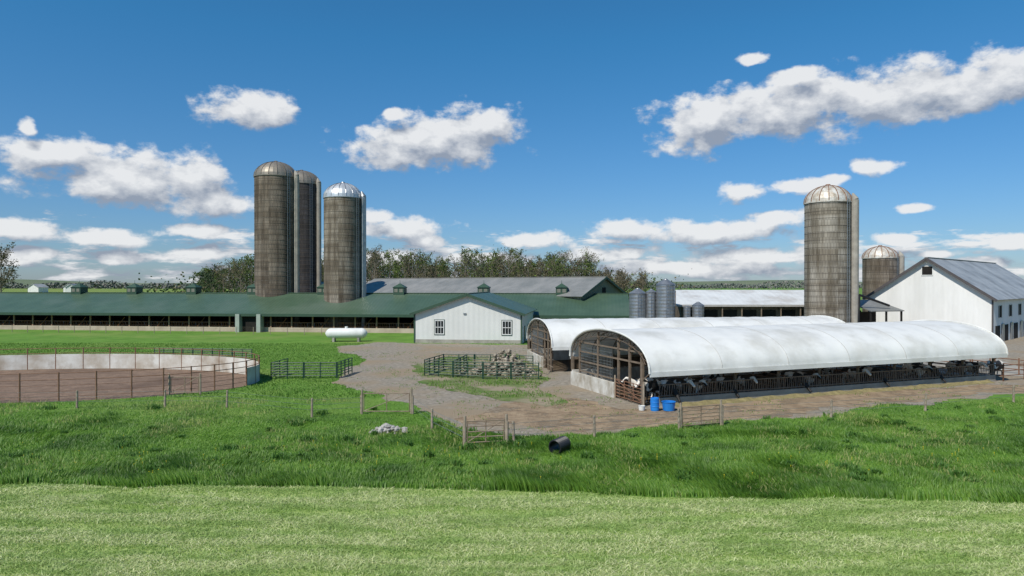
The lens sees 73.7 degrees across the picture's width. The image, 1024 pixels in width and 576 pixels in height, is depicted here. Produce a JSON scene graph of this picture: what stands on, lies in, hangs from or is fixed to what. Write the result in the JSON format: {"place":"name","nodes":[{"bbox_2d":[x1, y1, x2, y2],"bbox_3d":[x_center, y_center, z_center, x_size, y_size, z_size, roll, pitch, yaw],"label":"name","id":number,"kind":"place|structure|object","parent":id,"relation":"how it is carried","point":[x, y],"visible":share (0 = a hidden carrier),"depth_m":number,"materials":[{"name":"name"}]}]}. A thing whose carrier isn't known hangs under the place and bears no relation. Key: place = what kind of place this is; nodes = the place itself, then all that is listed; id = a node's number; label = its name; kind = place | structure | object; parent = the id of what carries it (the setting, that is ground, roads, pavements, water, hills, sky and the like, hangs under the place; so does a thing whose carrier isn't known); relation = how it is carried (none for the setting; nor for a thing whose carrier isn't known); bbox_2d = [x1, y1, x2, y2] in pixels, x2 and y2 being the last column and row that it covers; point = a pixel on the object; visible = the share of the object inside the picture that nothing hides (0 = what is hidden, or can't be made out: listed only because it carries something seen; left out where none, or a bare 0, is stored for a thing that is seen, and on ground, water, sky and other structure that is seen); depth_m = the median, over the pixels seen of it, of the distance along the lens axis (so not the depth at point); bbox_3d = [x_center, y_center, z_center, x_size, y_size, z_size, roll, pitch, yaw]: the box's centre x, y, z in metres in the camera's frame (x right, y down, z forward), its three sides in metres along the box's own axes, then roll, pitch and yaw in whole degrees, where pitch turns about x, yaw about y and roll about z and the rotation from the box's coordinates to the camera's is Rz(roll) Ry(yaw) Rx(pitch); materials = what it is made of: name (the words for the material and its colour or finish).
{"place":"outdoors","nodes":[
{"label":"outdoors","id":0,"kind":"place"},
{"bbox_2d":[2,288,245,291],"bbox_3d":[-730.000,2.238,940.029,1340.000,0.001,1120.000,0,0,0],"label":"distant field","id":1,"kind":"structure","parent":0,"point":[61,290],"depth_m":813.59,"materials":[{"name":"green plant"}]},
{"bbox_2d":[0,369,256,402],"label":"arena ground","id":2,"kind":"structure","parent":0,"point":[68,389],"depth_m":54.85,"materials":[{"name":"soil"}]},
{"bbox_2d":[0,347,259,401],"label":"riding arena fence","id":3,"kind":"object","parent":2,"relation":"on","point":[249,368],"visible":0.96,"depth_m":63.52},
{"bbox_2d":[168,373,200,394],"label":"pipe gate","id":4,"kind":"structure","parent":2,"relation":"on","point":[199,383],"depth_m":49.22,"materials":[{"name":"grey metal"}]},
{"bbox_2d":[3,279,861,287],"bbox_3d":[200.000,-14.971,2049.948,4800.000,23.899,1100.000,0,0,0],"label":"hill","id":5,"kind":"structure","parent":0,"point":[30,282],"depth_m":1935.71,"materials":[{"name":"green plant"}]},
{"bbox_2d":[0,288,1023,503],"bbox_3d":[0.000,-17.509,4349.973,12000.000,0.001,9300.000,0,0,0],"label":"ground","id":6,"kind":"structure","parent":0,"point":[46,337],"depth_m":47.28,"materials":[{"name":"green plant"}]},
{"bbox_2d":[0,248,19,284],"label":"deciduous tree","id":7,"kind":"object","parent":6,"relation":"on","point":[3,264],"visible":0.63,"depth_m":184.65,"materials":[{"name":"green plant"}]},
{"bbox_2d":[0,242,20,291],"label":"deciduous tree","id":8,"kind":"object","parent":6,"relation":"on","point":[2,281],"visible":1,"depth_m":180.35,"materials":[{"name":"green plant"}]},
{"bbox_2d":[28,284,47,291],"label":"distant barn","id":9,"kind":"structure","parent":6,"relation":"on","point":[37,287],"depth_m":622.05,"materials":[{"name":"white paint"}]},
{"bbox_2d":[65,284,75,291],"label":"distant barn","id":10,"kind":"structure","parent":6,"relation":"on","point":[68,288],"depth_m":618.83,"materials":[{"name":"white paint"}]},
{"bbox_2d":[27,325,321,334],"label":"pasture fence","id":11,"kind":"object","parent":6,"relation":"on","point":[170,330],"visible":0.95,"depth_m":109.70,"materials":[{"name":"brown wood"}]},
{"bbox_2d":[154,348,251,358],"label":"fence","id":12,"kind":"object","parent":6,"relation":"on","point":[212,352],"visible":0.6,"depth_m":71.60,"materials":[{"name":"brown metal"}]},
{"bbox_2d":[253,161,299,326],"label":"silo","id":13,"kind":"object","parent":6,"relation":"on","point":[276,236],"visible":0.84,"depth_m":121.83,"materials":[{"name":"concrete"}]},
{"bbox_2d":[0,342,556,397],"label":"pasture grass","id":14,"kind":"structure","parent":6,"relation":"on","point":[218,345],"depth_m":71.78,"materials":[{"name":"green plant"}]},
{"bbox_2d":[296,170,320,292],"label":"silo","id":15,"kind":"object","parent":6,"relation":"on","point":[310,224],"visible":0.42,"depth_m":136.24,"materials":[{"name":"concrete"}]},
{"bbox_2d":[271,357,352,378],"bbox_3d":[-17.355,6.956,59.512,5.988,1.390,4.038,0,0,0],"label":"cattle corral","id":16,"kind":"object","parent":6,"relation":"on","point":[320,367],"visible":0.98,"depth_m":57.73,"materials":[{"name":"green metal"}]},
{"bbox_2d":[0,280,628,332],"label":"long dairy barn","id":17,"kind":"structure","parent":6,"relation":"on","point":[134,307],"depth_m":117.86,"materials":[{"name":"green metal"}]},
{"bbox_2d":[323,182,365,327],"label":"silo","id":18,"kind":"object","parent":6,"relation":"on","point":[344,242],"visible":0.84,"depth_m":117.27,"materials":[{"name":"concrete"}]},
{"bbox_2d":[325,326,367,341],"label":"propane tank","id":19,"kind":"object","parent":6,"relation":"on","point":[333,334],"visible":1,"depth_m":94.28,"materials":[{"name":"white metal"}]},
{"bbox_2d":[361,389,411,413],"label":"pipe gate","id":20,"kind":"structure","parent":6,"relation":"on","point":[410,402],"depth_m":41.91,"materials":[{"name":"grey metal"}]},
{"bbox_2d":[368,423,407,433],"bbox_3d":[-6.648,7.564,36.993,2.081,0.538,1.349,0,0,0],"label":"rock pile","id":21,"kind":"object","parent":6,"relation":"on","point":[384,427],"visible":0.92,"depth_m":36.78,"materials":[{"name":"white stone"}]},
{"bbox_2d":[138,243,696,294],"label":"tree line","id":22,"kind":"object","parent":6,"relation":"on","point":[210,280],"visible":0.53,"depth_m":262.60,"materials":[{"name":"green plant"}]},
{"bbox_2d":[2,280,861,288],"bbox_3d":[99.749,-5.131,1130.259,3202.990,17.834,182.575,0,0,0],"label":"distant trees","id":23,"kind":"object","parent":6,"relation":"on","point":[96,284],"visible":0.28,"depth_m":1158.05,"materials":[{"name":"green plant"}]},
{"bbox_2d":[409,292,536,343],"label":"milking parlor","id":24,"kind":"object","parent":6,"relation":"on","point":[482,317],"visible":0.98,"depth_m":91.98,"materials":[{"name":"white"}]},
{"bbox_2d":[435,321,510,333],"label":"window glass","id":25,"kind":"structure","parent":24,"relation":"in","point":[438,324],"depth_m":92.33,"materials":[{"name":"glass"}]},
{"bbox_2d":[435,320,511,334],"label":"window frames","id":26,"kind":"structure","parent":24,"relation":"in","point":[505,327],"depth_m":91.23,"materials":[{"name":"white paint"}]},
{"bbox_2d":[464,414,507,442],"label":"pipe gate","id":27,"kind":"structure","parent":6,"relation":"on","point":[505,420],"depth_m":33.82,"materials":[{"name":"grey metal"}]},
{"bbox_2d":[366,276,628,300],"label":"gray roof barn","id":28,"kind":"structure","parent":6,"relation":"on","point":[581,288],"depth_m":129.09,"materials":[{"name":"grey metal"}]},
{"bbox_2d":[468,349,541,376],"bbox_3d":[-0.731,6.548,60.627,6.708,2.294,4.150,0,0,0],"label":"debris pile","id":29,"kind":"object","parent":6,"relation":"on","point":[501,358],"visible":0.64,"depth_m":59.90,"materials":[{"name":"grey stone"}]},
{"bbox_2d":[455,356,551,374],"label":"dead branches","id":30,"kind":"object","parent":29,"relation":"on","point":[503,360],"visible":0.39,"depth_m":60.07,"materials":[{"name":"grey wood"}]},
{"bbox_2d":[0,385,1023,444],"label":"wire fence","id":31,"kind":"object","parent":6,"relation":"on","point":[513,429],"visible":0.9,"depth_m":40.89,"materials":[{"name":"brown wood"}]},
{"bbox_2d":[3,404,1023,485],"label":"weed clumps","id":32,"kind":"object","parent":6,"relation":"on","point":[856,470],"visible":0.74,"depth_m":32.96,"materials":[{"name":"green plant"}]},
{"bbox_2d":[51,435,998,477],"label":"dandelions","id":33,"kind":"object","parent":6,"relation":"on","point":[449,456],"visible":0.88,"depth_m":30.69,"materials":[{"name":"plant"}]},
{"bbox_2d":[548,436,570,453],"bbox_3d":[2.264,7.464,32.421,0.710,0.710,0.920,0,2,35],"label":"drain pipe","id":34,"kind":"object","parent":6,"relation":"on","point":[561,443],"visible":0.96,"depth_m":32.29,"materials":[{"name":"black plastic"}]},
{"bbox_2d":[629,288,645,317],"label":"grain bin","id":35,"kind":"object","parent":6,"relation":"on","point":[637,302],"visible":0.64,"depth_m":99.96,"materials":[{"name":"silver metal"}]},
{"bbox_2d":[646,289,655,317],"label":"grain bin","id":36,"kind":"object","parent":6,"relation":"on","point":[650,303],"visible":0.63,"depth_m":99.86,"materials":[{"name":"silver metal"}]},
{"bbox_2d":[656,278,674,317],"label":"grain bin","id":37,"kind":"object","parent":6,"relation":"on","point":[665,297],"visible":0.61,"depth_m":98.37,"materials":[{"name":"silver metal"}]},
{"bbox_2d":[683,305,690,317],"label":"grain bin","id":38,"kind":"object","parent":6,"relation":"on","point":[687,311],"visible":0.34,"depth_m":98.63,"materials":[{"name":"silver metal"}]},
{"bbox_2d":[692,301,703,316],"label":"grain bin","id":39,"kind":"object","parent":6,"relation":"on","point":[698,309],"visible":0.41,"depth_m":98.29,"materials":[{"name":"silver metal"}]},
{"bbox_2d":[679,400,721,427],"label":"pipe gate","id":40,"kind":"structure","parent":6,"relation":"on","point":[700,415],"depth_m":38.07,"materials":[{"name":"grey metal"}]},
{"bbox_2d":[455,383,1023,431],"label":"dirt lane","id":41,"kind":"structure","parent":6,"relation":"on","point":[523,413],"depth_m":43.12,"materials":[{"name":"brown soil"}]},
{"bbox_2d":[638,405,644,410],"bbox_3d":[8.200,7.580,43.145,0.432,0.287,0.432,0,0,0],"label":"feed bucket","id":42,"kind":"object","parent":41,"relation":"on","point":[641,407],"visible":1,"depth_m":42.99,"materials":[{"name":"white paint"}]},
{"bbox_2d":[650,397,658,410],"bbox_3d":[9.000,7.328,43.044,0.567,0.820,0.567,0,0,0],"label":"plastic barrel","id":43,"kind":"object","parent":41,"relation":"on","point":[654,403],"visible":1,"depth_m":42.81,"materials":[{"name":"blue plastic"}]},
{"bbox_2d":[661,400,675,410],"bbox_3d":[9.900,7.440,43.144,0.901,0.558,0.901,0,0,0],"label":"water tub","id":44,"kind":"object","parent":41,"relation":"on","point":[668,405],"visible":1,"depth_m":42.83,"materials":[{"name":"blue plastic"}]},
{"bbox_2d":[675,290,803,317],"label":"white roof shed","id":45,"kind":"structure","parent":6,"relation":"on","point":[748,303],"depth_m":103.33,"materials":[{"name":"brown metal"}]},
{"bbox_2d":[861,245,904,311],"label":"silo","id":46,"kind":"object","parent":6,"relation":"on","point":[881,265],"visible":0.54,"depth_m":117.93,"materials":[{"name":"concrete"}]},
{"bbox_2d":[0,481,1023,575],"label":"mown field","id":47,"kind":"structure","parent":0,"point":[739,557],"depth_m":22.14,"materials":[{"name":"green plant"}]},
{"bbox_2d":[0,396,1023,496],"bbox_3d":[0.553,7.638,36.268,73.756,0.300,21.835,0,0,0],"label":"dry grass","id":48,"kind":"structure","parent":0,"point":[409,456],"depth_m":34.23,"materials":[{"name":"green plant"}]},
{"bbox_2d":[0,0,1023,282],"label":"sky","id":49,"kind":"structure","parent":0,"point":[689,139],"materials":[{"name":"blue"}]},
{"bbox_2d":[332,336,1023,436],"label":"gravel driveway","id":50,"kind":"structure","parent":0,"point":[372,378],"depth_m":53.25,"materials":[{"name":"brown gravel"}]},
{"bbox_2d":[411,355,567,406],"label":"grass island","id":51,"kind":"structure","parent":50,"relation":"on","point":[523,398],"depth_m":53.69,"materials":[{"name":"green plant"}]},
{"bbox_2d":[424,354,538,379],"bbox_3d":[-2.688,6.925,60.541,9.924,1.440,7.089,0,0,0],"label":"cattle corral","id":52,"kind":"object","parent":51,"relation":"on","point":[457,366],"visible":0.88,"depth_m":58.38,"materials":[{"name":"green metal"}]},
{"bbox_2d":[420,353,566,404],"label":"weeds","id":53,"kind":"object","parent":51,"relation":"on","point":[441,375],"visible":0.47,"depth_m":55.41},
{"bbox_2d":[337,343,1017,433],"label":"gravel weeds","id":54,"kind":"object","parent":50,"relation":"on","point":[568,393],"visible":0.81,"depth_m":47.98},
{"bbox_2d":[526,315,844,371],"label":"hoop barn","id":55,"kind":"structure","parent":50,"relation":"on","point":[556,336],"depth_m":66.11,"materials":[{"name":"white fabric"}]},
{"bbox_2d":[569,320,1007,406],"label":"hoop barn","id":56,"kind":"structure","parent":50,"relation":"on","point":[690,353],"depth_m":50.59,"materials":[{"name":"white fabric"}]},
{"bbox_2d":[614,375,644,404],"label":"pipe gate","id":57,"kind":"structure","parent":56,"relation":"attached to","point":[624,387],"depth_m":46.23,"materials":[{"name":"brown metal"}]},
{"bbox_2d":[621,377,653,396],"bbox_3d":[8.840,6.941,47.879,2.562,1.470,0.755,0,0,-11],"label":"dairy cow","id":58,"kind":"object","parent":56,"relation":"on","point":[635,380],"visible":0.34,"depth_m":47.65},
{"bbox_2d":[635,379,660,401],"bbox_3d":[9.181,6.925,46.154,2.656,1.523,0.782,0,0,-41],"label":"dairy cow","id":59,"kind":"object","parent":56,"relation":"on","point":[652,386],"visible":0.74,"depth_m":46.02},
{"bbox_2d":[658,378,680,402],"bbox_3d":[10.638,6.950,46.035,0.808,1.474,2.843,0,0,-16],"label":"dairy cow","id":60,"kind":"object","parent":56,"relation":"on","point":[674,391],"visible":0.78,"depth_m":45.70},
{"bbox_2d":[669,378,694,395],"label":"dairy cow","id":61,"kind":"object","parent":56,"relation":"on","point":[675,381],"visible":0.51,"depth_m":46.19},
{"bbox_2d":[684,378,707,395],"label":"dairy cow","id":62,"kind":"object","parent":56,"relation":"on","point":[700,384],"visible":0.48,"depth_m":46.55},
{"bbox_2d":[703,373,722,386],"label":"dairy cow","id":63,"kind":"object","parent":56,"relation":"on","point":[711,376],"visible":0.34,"depth_m":52.09},
{"bbox_2d":[713,376,739,397],"bbox_3d":[15.071,6.977,47.960,0.765,1.396,2.693,0,0,-21],"label":"dairy cow","id":64,"kind":"object","parent":56,"relation":"on","point":[718,378],"visible":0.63,"depth_m":47.84},
{"bbox_2d":[733,374,757,391],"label":"dairy cow","id":65,"kind":"object","parent":56,"relation":"on","point":[740,377],"visible":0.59,"depth_m":48.32},
{"bbox_2d":[762,370,783,380],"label":"dairy cow","id":66,"kind":"object","parent":56,"relation":"on","point":[773,372],"visible":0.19,"depth_m":55.66},
{"bbox_2d":[781,370,811,392],"bbox_3d":[20.881,6.916,50.158,0.819,1.494,2.882,0,0,-23],"label":"dairy cow","id":67,"kind":"object","parent":56,"relation":"on","point":[789,374],"visible":0.68,"depth_m":49.95},
{"bbox_2d":[798,371,821,385],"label":"dairy cow","id":68,"kind":"object","parent":56,"relation":"on","point":[818,376],"visible":0.41,"depth_m":50.25},
{"bbox_2d":[821,367,833,379],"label":"dairy cow","id":69,"kind":"object","parent":56,"relation":"on","point":[827,370],"visible":0.38,"depth_m":56.14},
{"bbox_2d":[841,367,870,384],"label":"dairy cow","id":70,"kind":"object","parent":56,"relation":"on","point":[850,370],"visible":0.53,"depth_m":52.34},
{"bbox_2d":[860,366,889,386],"bbox_3d":[28.134,6.901,52.932,0.817,1.491,2.876,0,0,-17],"label":"dairy cow","id":71,"kind":"object","parent":56,"relation":"on","point":[870,369],"visible":0.56,"depth_m":52.70},
{"bbox_2d":[899,362,922,377],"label":"dairy cow","id":72,"kind":"object","parent":56,"relation":"on","point":[915,363],"visible":0.19,"depth_m":57.77},
{"bbox_2d":[902,364,933,380],"bbox_3d":[32.442,6.852,54.636,0.806,1.569,2.735,0,0,-23],"label":"dairy cow","id":73,"kind":"object","parent":56,"relation":"on","point":[908,366],"visible":0.59,"depth_m":54.58},
{"bbox_2d":[915,363,945,382],"bbox_3d":[33.747,6.911,55.087,0.792,1.446,2.789,0,0,-19],"label":"dairy cow","id":74,"kind":"object","parent":56,"relation":"on","point":[940,376],"visible":0.42,"depth_m":54.70},
{"bbox_2d":[945,362,975,377],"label":"dairy cow","id":75,"kind":"object","parent":56,"relation":"on","point":[948,364],"visible":0.57,"depth_m":56.94},
{"bbox_2d":[955,361,987,376],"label":"dairy cow","id":76,"kind":"object","parent":56,"relation":"on","point":[981,363],"visible":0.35,"depth_m":56.56},
{"bbox_2d":[803,184,858,322],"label":"silo","id":77,"kind":"object","parent":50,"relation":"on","point":[831,250],"visible":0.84,"depth_m":93.41,"materials":[{"name":"concrete"}]},
{"bbox_2d":[858,294,889,322],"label":"feed pipe","id":78,"kind":"object","parent":77,"relation":"attached to","point":[872,299],"visible":0.83,"depth_m":93.54,"materials":[{"name":"grey metal"}]},
{"bbox_2d":[859,300,904,322],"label":"feed leanto","id":79,"kind":"structure","parent":50,"relation":"on","point":[873,307],"depth_m":95.98,"materials":[{"name":"grey metal"}]},
{"bbox_2d":[863,257,1023,340],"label":"white barn","id":80,"kind":"structure","parent":50,"relation":"on","point":[989,296],"depth_m":97.51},
{"bbox_2d":[922,266,931,274],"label":"loft window","id":81,"kind":"structure","parent":80,"relation":"in","point":[926,270],"depth_m":97.16,"materials":[{"name":"black glass"}]},
{"bbox_2d":[921,266,932,275],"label":"window frame","id":82,"kind":"structure","parent":80,"relation":"in","point":[921,266],"depth_m":97.23,"materials":[{"name":"white paint"}]},
{"bbox_2d":[890,358,1023,380],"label":"barnyard pipe fence","id":83,"kind":"object","parent":50,"relation":"on","point":[1003,365],"visible":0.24,"depth_m":59.52,"materials":[{"name":"metal"}]},
{"bbox_2d":[987,360,1002,375],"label":"dairy cow","id":84,"kind":"object","parent":50,"relation":"on","point":[998,367],"visible":0.59,"depth_m":58.65},
{"bbox_2d":[903,358,1023,375],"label":"barnyard concrete","id":85,"kind":"object","parent":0,"point":[999,372],"visible":0.14,"depth_m":64.53,"materials":[{"name":"grey concrete"}]}
]}

